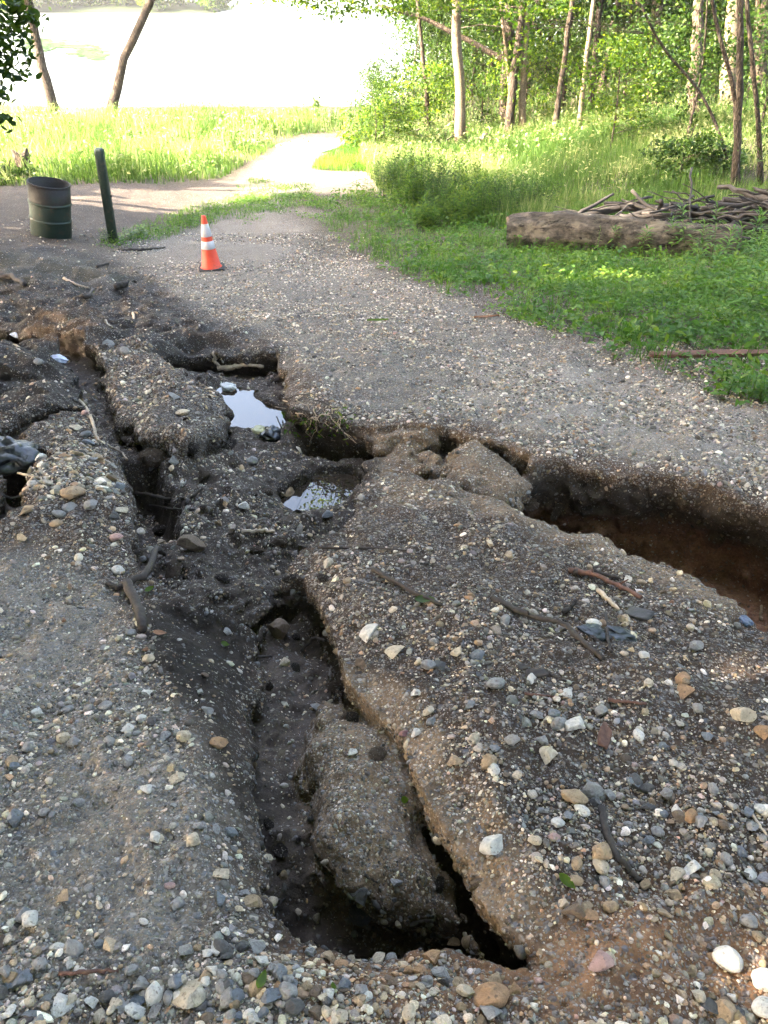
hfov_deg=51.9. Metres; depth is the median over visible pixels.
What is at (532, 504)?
soil clod
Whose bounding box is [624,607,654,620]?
stone
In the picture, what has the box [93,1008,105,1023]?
stone
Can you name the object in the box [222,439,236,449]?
soil clod
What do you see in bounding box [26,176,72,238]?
steel drum
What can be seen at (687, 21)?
leafy sapling
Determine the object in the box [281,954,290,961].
stone
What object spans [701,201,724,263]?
weed plant
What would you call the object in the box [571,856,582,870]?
stone
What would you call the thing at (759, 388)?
weed plant
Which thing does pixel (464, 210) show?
weed clump
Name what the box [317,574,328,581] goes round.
soil clod
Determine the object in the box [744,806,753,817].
stone
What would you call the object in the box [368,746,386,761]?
soil clod
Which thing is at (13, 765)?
stone
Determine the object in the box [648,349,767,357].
rotten board
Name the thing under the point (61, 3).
tree
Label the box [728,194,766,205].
dead branch
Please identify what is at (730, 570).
washed out track
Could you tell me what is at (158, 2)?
tree
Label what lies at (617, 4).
forest tree
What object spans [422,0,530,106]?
leafy sapling
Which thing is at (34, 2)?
tree
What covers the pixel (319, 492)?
puddle water
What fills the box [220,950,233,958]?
stone
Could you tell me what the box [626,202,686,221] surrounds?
dead branch
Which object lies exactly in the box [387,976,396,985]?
stone
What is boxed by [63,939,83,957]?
stone
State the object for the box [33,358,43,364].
stone
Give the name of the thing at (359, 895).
stone
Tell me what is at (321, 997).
stone
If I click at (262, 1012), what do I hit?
stone
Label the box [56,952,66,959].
stone
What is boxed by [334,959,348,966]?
stone
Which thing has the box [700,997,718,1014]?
stone
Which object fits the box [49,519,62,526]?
stone
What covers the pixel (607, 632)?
stick
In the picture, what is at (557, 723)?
stone
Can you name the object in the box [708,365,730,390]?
weed plant
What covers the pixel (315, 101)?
bush
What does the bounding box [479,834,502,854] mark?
stone
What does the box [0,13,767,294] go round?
ground
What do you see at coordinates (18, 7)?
understorey shrub
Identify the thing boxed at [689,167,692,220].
dead branch
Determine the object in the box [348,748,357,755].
stone
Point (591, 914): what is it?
stone
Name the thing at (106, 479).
stone
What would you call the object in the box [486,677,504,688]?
stone
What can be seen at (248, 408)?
puddle water
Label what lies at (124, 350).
stone
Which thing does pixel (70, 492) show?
stone
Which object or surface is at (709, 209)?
dead branch
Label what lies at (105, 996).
stone
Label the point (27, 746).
stone
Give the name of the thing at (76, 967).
stone
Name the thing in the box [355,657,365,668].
stone
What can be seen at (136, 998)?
stone
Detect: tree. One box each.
[1,0,60,114]
[22,0,41,10]
[35,0,63,4]
[47,0,77,8]
[70,0,100,5]
[91,0,133,5]
[106,0,154,112]
[124,0,167,5]
[136,0,175,9]
[161,0,196,5]
[194,0,227,12]
[208,0,241,12]
[246,0,587,121]
[378,1,514,123]
[452,0,467,144]
[472,4,481,90]
[503,0,526,132]
[518,0,529,137]
[543,3,553,79]
[553,0,574,125]
[560,12,573,111]
[587,0,603,112]
[595,0,620,96]
[595,5,605,90]
[614,2,625,62]
[631,0,640,82]
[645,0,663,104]
[687,0,703,118]
[717,0,736,111]
[744,0,767,97]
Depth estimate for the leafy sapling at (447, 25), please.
34.33 m
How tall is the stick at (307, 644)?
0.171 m
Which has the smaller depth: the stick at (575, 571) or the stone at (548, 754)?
the stone at (548, 754)
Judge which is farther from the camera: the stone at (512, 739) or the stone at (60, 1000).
the stone at (512, 739)
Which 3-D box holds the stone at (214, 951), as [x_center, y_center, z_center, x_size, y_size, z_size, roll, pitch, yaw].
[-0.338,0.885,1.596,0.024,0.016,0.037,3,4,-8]
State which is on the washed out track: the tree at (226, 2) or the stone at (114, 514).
the stone at (114, 514)
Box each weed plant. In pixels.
[576,324,589,341]
[582,328,597,341]
[600,225,621,249]
[629,224,653,256]
[659,215,682,257]
[672,200,695,246]
[678,237,709,277]
[689,219,713,255]
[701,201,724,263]
[701,243,727,283]
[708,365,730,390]
[710,224,738,255]
[710,250,748,298]
[722,220,749,260]
[723,374,739,394]
[727,262,767,322]
[728,374,749,396]
[730,228,767,289]
[737,207,764,271]
[743,367,766,390]
[744,206,767,258]
[745,245,767,295]
[746,374,763,398]
[749,376,767,396]
[750,384,767,401]
[754,269,767,299]
[758,218,767,258]
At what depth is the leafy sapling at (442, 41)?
28.62 m
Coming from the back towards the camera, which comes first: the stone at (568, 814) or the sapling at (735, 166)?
the sapling at (735, 166)
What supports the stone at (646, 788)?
on the washed out track
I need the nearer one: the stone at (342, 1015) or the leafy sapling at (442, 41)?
the stone at (342, 1015)
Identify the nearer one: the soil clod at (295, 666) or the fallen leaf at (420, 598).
the fallen leaf at (420, 598)
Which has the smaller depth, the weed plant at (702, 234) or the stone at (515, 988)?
the stone at (515, 988)
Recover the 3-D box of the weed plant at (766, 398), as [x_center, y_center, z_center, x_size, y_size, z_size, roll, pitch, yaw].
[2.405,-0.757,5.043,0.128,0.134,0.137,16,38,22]
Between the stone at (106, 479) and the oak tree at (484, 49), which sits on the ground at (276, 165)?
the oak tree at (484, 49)
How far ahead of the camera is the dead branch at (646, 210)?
13.37 m
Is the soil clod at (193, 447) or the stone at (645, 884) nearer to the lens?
the stone at (645, 884)
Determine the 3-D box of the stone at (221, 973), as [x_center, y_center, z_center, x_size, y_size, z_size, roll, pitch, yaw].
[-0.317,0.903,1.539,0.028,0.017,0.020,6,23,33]
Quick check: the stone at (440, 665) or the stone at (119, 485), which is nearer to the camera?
the stone at (440, 665)
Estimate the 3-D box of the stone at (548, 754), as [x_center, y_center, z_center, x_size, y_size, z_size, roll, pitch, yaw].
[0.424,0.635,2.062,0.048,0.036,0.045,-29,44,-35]
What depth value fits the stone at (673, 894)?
1.72 m
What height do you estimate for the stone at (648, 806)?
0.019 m
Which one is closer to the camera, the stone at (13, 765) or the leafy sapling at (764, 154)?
the stone at (13, 765)
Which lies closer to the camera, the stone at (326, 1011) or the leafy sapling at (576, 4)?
the stone at (326, 1011)
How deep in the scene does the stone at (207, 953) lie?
1.58 m
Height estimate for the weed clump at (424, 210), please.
0.590 m
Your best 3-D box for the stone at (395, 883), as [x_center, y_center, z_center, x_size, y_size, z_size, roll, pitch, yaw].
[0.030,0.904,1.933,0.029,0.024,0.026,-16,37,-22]
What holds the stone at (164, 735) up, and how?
on the washed out track
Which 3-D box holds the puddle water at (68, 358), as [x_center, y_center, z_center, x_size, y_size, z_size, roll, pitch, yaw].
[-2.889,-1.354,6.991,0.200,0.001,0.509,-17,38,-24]
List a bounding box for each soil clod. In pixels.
[137,447,167,468]
[153,524,165,535]
[165,558,182,579]
[188,442,199,452]
[198,466,212,483]
[214,573,229,582]
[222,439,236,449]
[248,546,264,554]
[261,487,272,495]
[263,817,273,829]
[266,680,273,690]
[270,537,287,545]
[274,843,287,857]
[282,574,295,581]
[291,662,299,671]
[292,634,299,639]
[296,835,300,842]
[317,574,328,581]
[326,680,344,693]
[340,708,355,719]
[345,711,358,722]
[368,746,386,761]
[415,799,423,810]
[434,876,444,893]
[524,498,538,510]
[550,503,563,520]
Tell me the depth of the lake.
57.94 m
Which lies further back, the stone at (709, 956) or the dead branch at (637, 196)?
the dead branch at (637, 196)
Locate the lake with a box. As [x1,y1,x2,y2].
[0,0,670,106]
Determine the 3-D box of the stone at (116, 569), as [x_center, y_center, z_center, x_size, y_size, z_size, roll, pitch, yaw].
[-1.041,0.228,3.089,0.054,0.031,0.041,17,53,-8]
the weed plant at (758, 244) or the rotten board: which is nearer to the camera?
the rotten board
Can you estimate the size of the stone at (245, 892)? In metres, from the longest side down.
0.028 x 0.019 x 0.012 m
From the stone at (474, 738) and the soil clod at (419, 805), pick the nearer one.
the soil clod at (419, 805)
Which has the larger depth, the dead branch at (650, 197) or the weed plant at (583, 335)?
the dead branch at (650, 197)
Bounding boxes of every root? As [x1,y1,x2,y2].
[1,494,25,498]
[16,472,50,484]
[62,277,89,288]
[68,395,127,460]
[211,350,219,367]
[217,363,263,370]
[256,655,272,658]
[598,804,642,881]
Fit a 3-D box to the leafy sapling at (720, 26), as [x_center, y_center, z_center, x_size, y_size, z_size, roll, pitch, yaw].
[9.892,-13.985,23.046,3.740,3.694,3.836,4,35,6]
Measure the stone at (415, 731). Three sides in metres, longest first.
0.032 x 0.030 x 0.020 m
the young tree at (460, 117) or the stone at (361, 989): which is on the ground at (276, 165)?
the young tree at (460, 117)
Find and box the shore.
[3,0,241,12]
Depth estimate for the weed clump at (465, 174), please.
16.57 m
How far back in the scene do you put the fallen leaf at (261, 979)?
1.52 m
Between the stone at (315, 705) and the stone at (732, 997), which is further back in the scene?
the stone at (315, 705)
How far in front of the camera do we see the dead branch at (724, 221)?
13.42 m
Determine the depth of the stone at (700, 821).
1.86 m
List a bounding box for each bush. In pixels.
[0,159,45,185]
[312,96,322,114]
[333,82,425,149]
[637,125,755,184]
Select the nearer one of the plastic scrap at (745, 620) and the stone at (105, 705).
the stone at (105, 705)
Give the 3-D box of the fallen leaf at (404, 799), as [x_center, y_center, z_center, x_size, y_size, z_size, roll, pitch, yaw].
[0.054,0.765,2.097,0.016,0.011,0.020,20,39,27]
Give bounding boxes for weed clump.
[97,228,113,242]
[118,223,148,239]
[350,156,405,194]
[375,146,435,205]
[381,147,426,194]
[382,190,460,230]
[385,157,433,209]
[414,167,476,211]
[428,146,483,189]
[433,176,495,226]
[453,168,523,218]
[457,157,508,199]
[488,176,538,208]
[502,172,563,209]
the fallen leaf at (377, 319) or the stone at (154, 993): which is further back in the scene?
the fallen leaf at (377, 319)
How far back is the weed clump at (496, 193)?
14.95 m
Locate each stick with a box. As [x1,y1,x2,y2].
[0,272,27,286]
[58,968,118,975]
[79,288,94,298]
[96,262,109,267]
[105,546,166,632]
[113,279,128,289]
[121,247,165,250]
[134,487,203,500]
[149,504,194,510]
[241,528,274,533]
[301,635,327,651]
[364,873,377,883]
[371,567,442,605]
[409,919,436,927]
[490,595,604,660]
[561,599,576,614]
[568,567,642,598]
[573,568,618,578]
[596,588,619,610]
[603,612,612,652]
[608,698,646,704]
[650,618,657,636]
[759,605,762,619]
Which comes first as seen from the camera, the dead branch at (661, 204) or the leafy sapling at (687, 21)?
the dead branch at (661, 204)
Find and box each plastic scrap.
[260,425,280,441]
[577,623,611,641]
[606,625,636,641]
[739,615,753,626]
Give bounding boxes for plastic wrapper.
[9,332,17,337]
[50,354,67,362]
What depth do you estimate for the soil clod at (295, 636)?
3.07 m
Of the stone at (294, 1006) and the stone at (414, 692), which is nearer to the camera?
the stone at (294, 1006)
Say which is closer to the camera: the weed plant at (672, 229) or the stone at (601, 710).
the stone at (601, 710)
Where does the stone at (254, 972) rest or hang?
on the washed out track
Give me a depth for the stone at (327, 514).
3.89 m
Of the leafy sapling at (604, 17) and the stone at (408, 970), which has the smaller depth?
the stone at (408, 970)
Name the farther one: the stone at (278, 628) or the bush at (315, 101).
the bush at (315, 101)
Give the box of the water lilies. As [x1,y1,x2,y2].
[14,37,110,59]
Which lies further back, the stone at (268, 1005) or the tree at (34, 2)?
the tree at (34, 2)
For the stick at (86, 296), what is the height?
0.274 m
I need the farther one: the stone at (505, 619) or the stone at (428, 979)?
the stone at (505, 619)
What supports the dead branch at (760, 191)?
on the dead branch at (746, 191)
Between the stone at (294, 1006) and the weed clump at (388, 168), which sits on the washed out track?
the stone at (294, 1006)
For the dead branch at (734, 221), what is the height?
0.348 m
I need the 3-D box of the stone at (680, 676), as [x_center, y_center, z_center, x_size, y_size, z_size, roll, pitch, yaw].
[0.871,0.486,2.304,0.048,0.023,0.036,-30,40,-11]
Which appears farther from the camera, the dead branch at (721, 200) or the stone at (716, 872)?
the dead branch at (721, 200)
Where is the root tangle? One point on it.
(323, 425)
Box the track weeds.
[95,128,409,247]
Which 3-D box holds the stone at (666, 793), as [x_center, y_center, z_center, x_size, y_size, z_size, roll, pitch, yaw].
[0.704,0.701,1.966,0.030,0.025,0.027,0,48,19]
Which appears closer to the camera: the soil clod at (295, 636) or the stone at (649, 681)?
the stone at (649, 681)
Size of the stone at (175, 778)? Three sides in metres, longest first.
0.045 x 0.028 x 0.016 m
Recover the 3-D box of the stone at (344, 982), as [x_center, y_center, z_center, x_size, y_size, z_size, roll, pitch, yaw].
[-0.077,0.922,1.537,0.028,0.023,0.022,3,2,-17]
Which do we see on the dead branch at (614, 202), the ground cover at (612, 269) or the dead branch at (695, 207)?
the dead branch at (695, 207)
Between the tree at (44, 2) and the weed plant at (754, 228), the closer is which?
the weed plant at (754, 228)
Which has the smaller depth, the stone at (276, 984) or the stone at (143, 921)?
the stone at (276, 984)
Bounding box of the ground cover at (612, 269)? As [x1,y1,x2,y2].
[312,177,767,406]
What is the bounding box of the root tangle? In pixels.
[275,393,365,447]
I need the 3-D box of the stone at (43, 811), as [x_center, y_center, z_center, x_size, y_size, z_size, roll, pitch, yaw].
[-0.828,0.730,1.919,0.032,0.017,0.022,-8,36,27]
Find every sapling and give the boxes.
[342,63,398,146]
[352,52,423,127]
[360,97,432,142]
[374,2,469,66]
[374,54,474,127]
[375,0,461,107]
[382,0,484,101]
[383,1,490,78]
[387,0,486,71]
[408,0,501,107]
[416,0,432,132]
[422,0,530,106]
[437,13,537,126]
[448,2,516,74]
[461,2,515,127]
[463,0,547,84]
[464,0,588,97]
[466,0,730,173]
[471,23,582,118]
[514,0,608,87]
[539,0,631,101]
[540,2,587,57]
[544,8,693,150]
[559,0,677,79]
[575,0,595,131]
[587,0,735,133]
[600,0,708,103]
[607,0,693,54]
[607,6,712,115]
[611,17,716,95]
[620,0,687,75]
[626,0,767,136]
[638,0,744,78]
[638,0,763,185]
[646,1,720,48]
[659,0,767,97]
[682,0,743,186]
[704,0,754,52]
[714,0,767,129]
[737,93,767,174]
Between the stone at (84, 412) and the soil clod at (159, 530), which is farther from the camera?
the stone at (84, 412)
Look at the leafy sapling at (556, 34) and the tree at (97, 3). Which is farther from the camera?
the tree at (97, 3)
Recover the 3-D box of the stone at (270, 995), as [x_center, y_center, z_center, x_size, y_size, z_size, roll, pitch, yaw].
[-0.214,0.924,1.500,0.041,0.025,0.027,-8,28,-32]
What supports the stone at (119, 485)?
on the washed out track
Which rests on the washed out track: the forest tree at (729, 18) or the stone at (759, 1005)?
the stone at (759, 1005)
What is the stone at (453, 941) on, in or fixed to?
on the washed out track
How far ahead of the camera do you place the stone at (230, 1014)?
1.47 m
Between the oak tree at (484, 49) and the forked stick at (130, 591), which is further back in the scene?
the oak tree at (484, 49)
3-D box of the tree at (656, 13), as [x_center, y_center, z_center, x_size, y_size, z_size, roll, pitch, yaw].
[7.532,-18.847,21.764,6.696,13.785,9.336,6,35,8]
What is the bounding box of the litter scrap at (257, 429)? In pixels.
[251,425,264,433]
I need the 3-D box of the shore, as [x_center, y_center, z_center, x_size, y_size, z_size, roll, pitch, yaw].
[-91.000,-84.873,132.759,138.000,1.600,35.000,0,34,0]
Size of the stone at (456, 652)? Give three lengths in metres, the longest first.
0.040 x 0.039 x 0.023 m
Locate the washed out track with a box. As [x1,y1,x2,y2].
[0,284,767,1023]
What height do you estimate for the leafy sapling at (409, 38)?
7.955 m
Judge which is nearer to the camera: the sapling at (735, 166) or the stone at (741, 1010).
the stone at (741, 1010)
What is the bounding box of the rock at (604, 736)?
[597,721,612,749]
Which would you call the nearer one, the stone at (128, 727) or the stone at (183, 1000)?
the stone at (183, 1000)
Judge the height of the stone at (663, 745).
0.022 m
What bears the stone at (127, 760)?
on the washed out track
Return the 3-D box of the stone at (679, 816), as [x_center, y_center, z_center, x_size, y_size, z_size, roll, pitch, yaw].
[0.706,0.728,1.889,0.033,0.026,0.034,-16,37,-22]
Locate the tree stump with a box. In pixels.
[11,148,34,176]
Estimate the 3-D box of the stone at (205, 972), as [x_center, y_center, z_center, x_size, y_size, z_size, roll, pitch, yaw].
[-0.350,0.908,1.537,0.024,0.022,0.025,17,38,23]
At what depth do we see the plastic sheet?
4.18 m
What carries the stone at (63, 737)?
on the washed out track
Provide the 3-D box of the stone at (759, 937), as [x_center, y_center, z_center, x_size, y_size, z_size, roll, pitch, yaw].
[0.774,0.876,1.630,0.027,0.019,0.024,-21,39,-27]
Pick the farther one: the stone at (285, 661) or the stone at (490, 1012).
the stone at (285, 661)
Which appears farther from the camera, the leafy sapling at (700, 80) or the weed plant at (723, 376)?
the leafy sapling at (700, 80)
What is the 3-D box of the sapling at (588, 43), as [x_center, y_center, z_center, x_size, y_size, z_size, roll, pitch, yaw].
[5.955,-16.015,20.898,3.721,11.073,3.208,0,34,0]
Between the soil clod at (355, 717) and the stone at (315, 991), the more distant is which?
the soil clod at (355, 717)
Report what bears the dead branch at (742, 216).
on the dead branch at (637, 196)
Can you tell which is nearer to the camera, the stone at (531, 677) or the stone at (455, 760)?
the stone at (455, 760)
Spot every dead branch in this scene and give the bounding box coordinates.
[553,205,674,214]
[577,193,613,212]
[586,198,647,211]
[603,201,704,215]
[615,196,652,215]
[617,213,669,218]
[619,213,757,240]
[621,199,712,217]
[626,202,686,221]
[629,203,668,214]
[630,189,655,210]
[641,210,763,215]
[647,191,748,233]
[649,189,690,222]
[649,204,698,213]
[652,215,709,221]
[654,199,663,210]
[660,216,691,220]
[663,191,767,223]
[665,204,697,221]
[667,195,694,216]
[667,195,714,206]
[669,201,765,226]
[671,190,691,204]
[682,183,732,210]
[683,206,729,220]
[687,212,767,221]
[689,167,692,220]
[695,192,722,223]
[696,209,766,223]
[699,216,719,223]
[700,200,767,211]
[705,197,743,207]
[706,196,747,204]
[717,184,767,201]
[721,197,755,202]
[724,198,766,206]
[727,210,766,223]
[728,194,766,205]
[728,198,767,217]
[730,210,747,223]
[731,218,765,231]
[732,199,767,215]
[736,189,767,195]
[736,222,767,224]
[740,224,767,232]
[745,189,767,208]
[750,218,767,222]
[754,188,767,194]
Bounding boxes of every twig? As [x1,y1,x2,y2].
[318,546,406,550]
[525,692,562,698]
[547,671,566,681]
[752,813,767,835]
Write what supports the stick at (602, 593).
on the washed out track
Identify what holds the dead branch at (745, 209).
on the dead branch
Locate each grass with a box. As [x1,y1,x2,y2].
[0,88,402,185]
[323,8,767,389]
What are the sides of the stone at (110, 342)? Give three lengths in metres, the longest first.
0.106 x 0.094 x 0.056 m
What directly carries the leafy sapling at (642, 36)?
on the ground at (276, 165)
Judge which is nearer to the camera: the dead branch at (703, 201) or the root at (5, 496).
the root at (5, 496)
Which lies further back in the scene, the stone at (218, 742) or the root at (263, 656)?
the root at (263, 656)
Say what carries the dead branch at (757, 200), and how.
on the ground at (276, 165)
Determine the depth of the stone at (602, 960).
1.54 m
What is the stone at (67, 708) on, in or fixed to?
on the washed out track
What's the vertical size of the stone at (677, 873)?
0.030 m
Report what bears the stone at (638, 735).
on the washed out track
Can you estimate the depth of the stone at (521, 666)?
2.36 m
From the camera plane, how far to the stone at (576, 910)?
1.66 m
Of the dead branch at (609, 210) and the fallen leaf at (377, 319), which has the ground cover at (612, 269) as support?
the dead branch at (609, 210)
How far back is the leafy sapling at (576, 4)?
25.61 m
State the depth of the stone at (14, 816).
1.89 m
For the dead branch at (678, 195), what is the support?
on the ground at (276, 165)
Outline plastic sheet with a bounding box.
[0,435,40,475]
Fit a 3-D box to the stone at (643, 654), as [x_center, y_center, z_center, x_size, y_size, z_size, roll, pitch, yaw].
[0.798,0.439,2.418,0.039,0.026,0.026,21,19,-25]
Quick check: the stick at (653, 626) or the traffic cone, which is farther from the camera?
the traffic cone
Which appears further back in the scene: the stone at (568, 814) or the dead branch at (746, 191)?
the dead branch at (746, 191)
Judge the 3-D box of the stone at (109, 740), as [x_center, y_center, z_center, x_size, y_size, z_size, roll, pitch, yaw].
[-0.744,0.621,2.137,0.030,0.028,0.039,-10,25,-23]
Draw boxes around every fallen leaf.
[145,586,153,591]
[152,630,165,634]
[256,969,266,988]
[367,318,387,320]
[401,796,408,802]
[414,595,434,601]
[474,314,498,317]
[559,873,575,888]
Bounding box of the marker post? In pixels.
[94,148,117,242]
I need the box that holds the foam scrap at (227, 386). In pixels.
[220,382,236,391]
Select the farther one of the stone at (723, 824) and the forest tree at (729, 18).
the forest tree at (729, 18)
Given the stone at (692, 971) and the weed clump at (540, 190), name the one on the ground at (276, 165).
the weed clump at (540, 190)
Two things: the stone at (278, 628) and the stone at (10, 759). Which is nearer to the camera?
the stone at (10, 759)
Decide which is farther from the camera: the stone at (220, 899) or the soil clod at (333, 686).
the soil clod at (333, 686)
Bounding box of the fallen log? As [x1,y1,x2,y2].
[506,211,742,260]
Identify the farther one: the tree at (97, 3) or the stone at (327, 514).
the tree at (97, 3)
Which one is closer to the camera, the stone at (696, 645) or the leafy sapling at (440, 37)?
the stone at (696, 645)
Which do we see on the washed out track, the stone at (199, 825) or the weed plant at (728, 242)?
the stone at (199, 825)
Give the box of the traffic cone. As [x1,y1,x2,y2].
[199,215,224,271]
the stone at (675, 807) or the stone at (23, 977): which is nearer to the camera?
the stone at (23, 977)
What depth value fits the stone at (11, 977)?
1.55 m
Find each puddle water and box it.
[62,355,71,363]
[216,387,292,427]
[275,138,348,152]
[280,474,361,510]
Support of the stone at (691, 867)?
on the washed out track
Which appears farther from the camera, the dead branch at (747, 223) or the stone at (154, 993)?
the dead branch at (747, 223)
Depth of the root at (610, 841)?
1.81 m
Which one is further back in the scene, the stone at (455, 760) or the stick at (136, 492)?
the stick at (136, 492)
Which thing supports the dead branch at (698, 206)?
on the ground cover at (612, 269)
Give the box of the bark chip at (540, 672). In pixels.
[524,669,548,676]
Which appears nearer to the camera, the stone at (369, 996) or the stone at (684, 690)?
the stone at (369, 996)
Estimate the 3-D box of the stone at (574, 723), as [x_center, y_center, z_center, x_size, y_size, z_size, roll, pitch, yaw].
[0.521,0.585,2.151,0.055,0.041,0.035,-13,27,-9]
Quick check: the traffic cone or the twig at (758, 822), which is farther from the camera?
the traffic cone
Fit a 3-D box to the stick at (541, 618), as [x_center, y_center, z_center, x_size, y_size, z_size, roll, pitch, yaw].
[0.544,0.362,2.585,0.089,0.083,0.467,-26,42,-32]
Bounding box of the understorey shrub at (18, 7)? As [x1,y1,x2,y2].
[0,0,48,132]
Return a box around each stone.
[0,965,10,977]
[1,1004,15,1019]
[2,972,17,983]
[3,982,11,989]
[5,755,17,766]
[7,808,23,827]
[8,762,19,769]
[10,968,32,989]
[14,907,30,922]
[17,533,26,540]
[18,505,33,515]
[21,741,33,751]
[21,910,37,926]
[21,1010,38,1017]
[24,995,35,1008]
[31,707,43,717]
[32,957,47,970]
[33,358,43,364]
[35,453,46,460]
[38,807,49,815]
[39,479,52,484]
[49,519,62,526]
[49,942,64,949]
[50,1004,59,1018]
[51,510,65,517]
[53,993,75,1016]
[56,732,69,742]
[56,888,67,902]
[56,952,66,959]
[58,453,71,456]
[60,486,85,499]
[60,705,73,713]
[62,502,77,511]
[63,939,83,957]
[65,736,79,747]
[66,993,76,1004]
[69,424,80,429]
[70,450,84,455]
[72,798,84,806]
[73,965,84,970]
[79,431,91,436]
[81,410,88,414]
[82,439,94,445]
[83,499,97,509]
[84,996,98,1008]
[91,453,103,460]
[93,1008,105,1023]
[94,939,103,948]
[96,476,109,481]
[98,700,111,709]
[99,989,114,1002]
[102,339,114,346]
[103,735,114,746]
[109,510,118,518]
[109,533,122,540]
[109,997,122,1008]
[111,565,124,574]
[115,481,124,488]
[115,507,128,512]
[116,997,126,1014]
[120,346,128,353]
[121,723,133,731]
[122,754,132,767]
[124,964,137,975]
[124,1002,145,1019]
[129,993,145,1004]
[130,975,149,991]
[136,714,146,722]
[139,918,147,924]
[140,784,151,793]
[141,690,152,695]
[142,654,154,661]
[145,981,162,1005]
[147,716,155,725]
[149,1003,161,1019]
[150,831,159,842]
[151,967,159,972]
[160,731,170,740]
[163,989,172,1005]
[164,882,174,888]
[167,973,186,989]
[168,392,179,398]
[168,455,178,464]
[169,772,185,784]
[171,896,184,910]
[171,978,202,1008]
[173,989,179,999]
[175,409,189,414]
[176,534,205,551]
[176,730,190,741]
[178,944,193,954]
[179,479,185,486]
[181,974,187,983]
[186,832,199,846]
[192,822,206,828]
[193,944,201,950]
[195,999,207,1011]
[198,969,211,980]
[198,976,209,986]
[201,706,213,714]
[202,948,212,956]
[205,966,217,975]
[210,736,228,748]
[211,941,219,955]
[212,823,219,834]
[213,868,229,878]
[213,938,231,953]
[215,979,224,994]
[216,969,226,978]
[217,891,225,906]
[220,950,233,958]
[220,986,232,1008]
[221,927,230,935]
[223,979,230,988]
[225,827,237,836]
[225,1008,236,1019]
[229,1000,239,1008]
[232,988,244,1001]
[234,1011,242,1020]
[235,940,249,951]
[238,501,249,508]
[239,889,249,895]
[241,972,256,984]
[242,1008,254,1019]
[244,894,261,907]
[246,456,257,464]
[247,979,263,996]
[248,938,265,953]
[248,968,259,977]
[254,956,268,965]
[257,1007,268,1017]
[259,1000,272,1009]
[260,988,281,1003]
[266,963,275,974]
[267,618,289,639]
[273,963,286,981]
[273,981,280,987]
[278,981,297,1001]
[279,657,289,665]
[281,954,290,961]
[282,974,293,982]
[284,487,294,496]
[285,997,304,1014]
[292,979,297,986]
[293,968,303,975]
[299,980,312,990]
[304,946,315,956]
[308,1005,321,1020]
[309,985,322,997]
[310,703,318,709]
[312,969,321,977]
[317,992,327,1000]
[321,1005,331,1019]
[322,510,332,517]
[322,996,331,1006]
[323,950,335,962]
[323,988,333,999]
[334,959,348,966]
[335,1008,347,1022]
[338,977,350,988]
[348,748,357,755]
[349,887,367,905]
[354,984,368,995]
[354,994,366,1006]
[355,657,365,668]
[359,623,377,642]
[364,991,372,1000]
[381,776,388,782]
[385,645,404,658]
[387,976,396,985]
[390,878,402,887]
[399,730,407,736]
[402,1003,415,1022]
[403,965,413,974]
[411,688,420,695]
[411,728,419,737]
[412,964,425,973]
[421,659,435,669]
[421,975,432,983]
[422,949,439,965]
[423,705,433,715]
[426,716,435,725]
[429,987,438,995]
[431,966,449,978]
[434,660,445,670]
[437,977,448,986]
[447,755,461,764]
[447,937,459,945]
[450,647,461,656]
[452,976,464,986]
[456,984,474,996]
[456,1002,466,1010]
[464,700,474,709]
[467,733,480,743]
[469,649,484,659]
[473,982,509,1007]
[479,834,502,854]
[480,1005,502,1020]
[481,753,497,769]
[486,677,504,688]
[487,763,499,776]
[488,973,501,983]
[490,744,499,751]
[500,614,509,624]
[504,734,519,745]
[506,695,517,704]
[509,982,520,995]
[516,663,527,669]
[527,673,535,683]
[529,835,541,844]
[530,710,543,718]
[537,735,547,744]
[539,746,557,764]
[547,833,560,839]
[548,708,560,717]
[550,717,565,729]
[551,817,564,827]
[559,688,571,698]
[561,789,587,804]
[561,902,585,919]
[564,810,573,818]
[565,716,585,730]
[569,875,583,885]
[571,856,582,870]
[574,804,589,816]
[581,901,592,910]
[582,782,603,797]
[583,908,598,919]
[586,618,601,625]
[588,950,613,971]
[590,797,600,806]
[592,842,611,859]
[592,859,608,875]
[595,704,607,716]
[599,876,609,888]
[603,900,618,912]
[605,789,616,799]
[606,951,615,962]
[618,614,630,623]
[624,607,654,620]
[627,777,639,786]
[630,772,642,789]
[633,729,644,740]
[638,651,649,657]
[640,783,654,793]
[640,803,655,810]
[640,879,651,889]
[643,835,654,843]
[644,678,653,686]
[651,826,664,836]
[657,908,672,917]
[658,742,667,748]
[660,787,672,799]
[660,810,668,817]
[665,889,681,899]
[670,867,685,880]
[671,804,682,811]
[672,810,684,823]
[675,671,690,683]
[677,684,694,699]
[683,859,700,874]
[685,808,697,822]
[687,965,696,977]
[689,640,703,650]
[691,989,705,1002]
[692,703,703,712]
[695,815,707,827]
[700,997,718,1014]
[701,732,712,740]
[706,952,714,961]
[708,782,718,792]
[709,869,721,879]
[712,945,743,972]
[715,999,735,1023]
[717,819,728,830]
[721,852,732,866]
[727,993,736,1002]
[730,707,756,721]
[735,1006,744,1015]
[737,845,747,856]
[739,914,757,927]
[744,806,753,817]
[744,868,756,879]
[746,821,758,830]
[751,967,767,992]
[751,996,767,1018]
[752,930,765,943]
[753,725,767,739]
[754,804,765,813]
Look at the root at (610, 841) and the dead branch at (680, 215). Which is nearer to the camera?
the root at (610, 841)
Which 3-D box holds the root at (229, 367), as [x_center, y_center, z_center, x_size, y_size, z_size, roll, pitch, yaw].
[-1.218,-1.226,6.654,0.411,0.098,0.070,4,35,6]
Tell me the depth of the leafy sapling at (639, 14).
24.34 m
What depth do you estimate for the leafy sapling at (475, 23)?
34.34 m

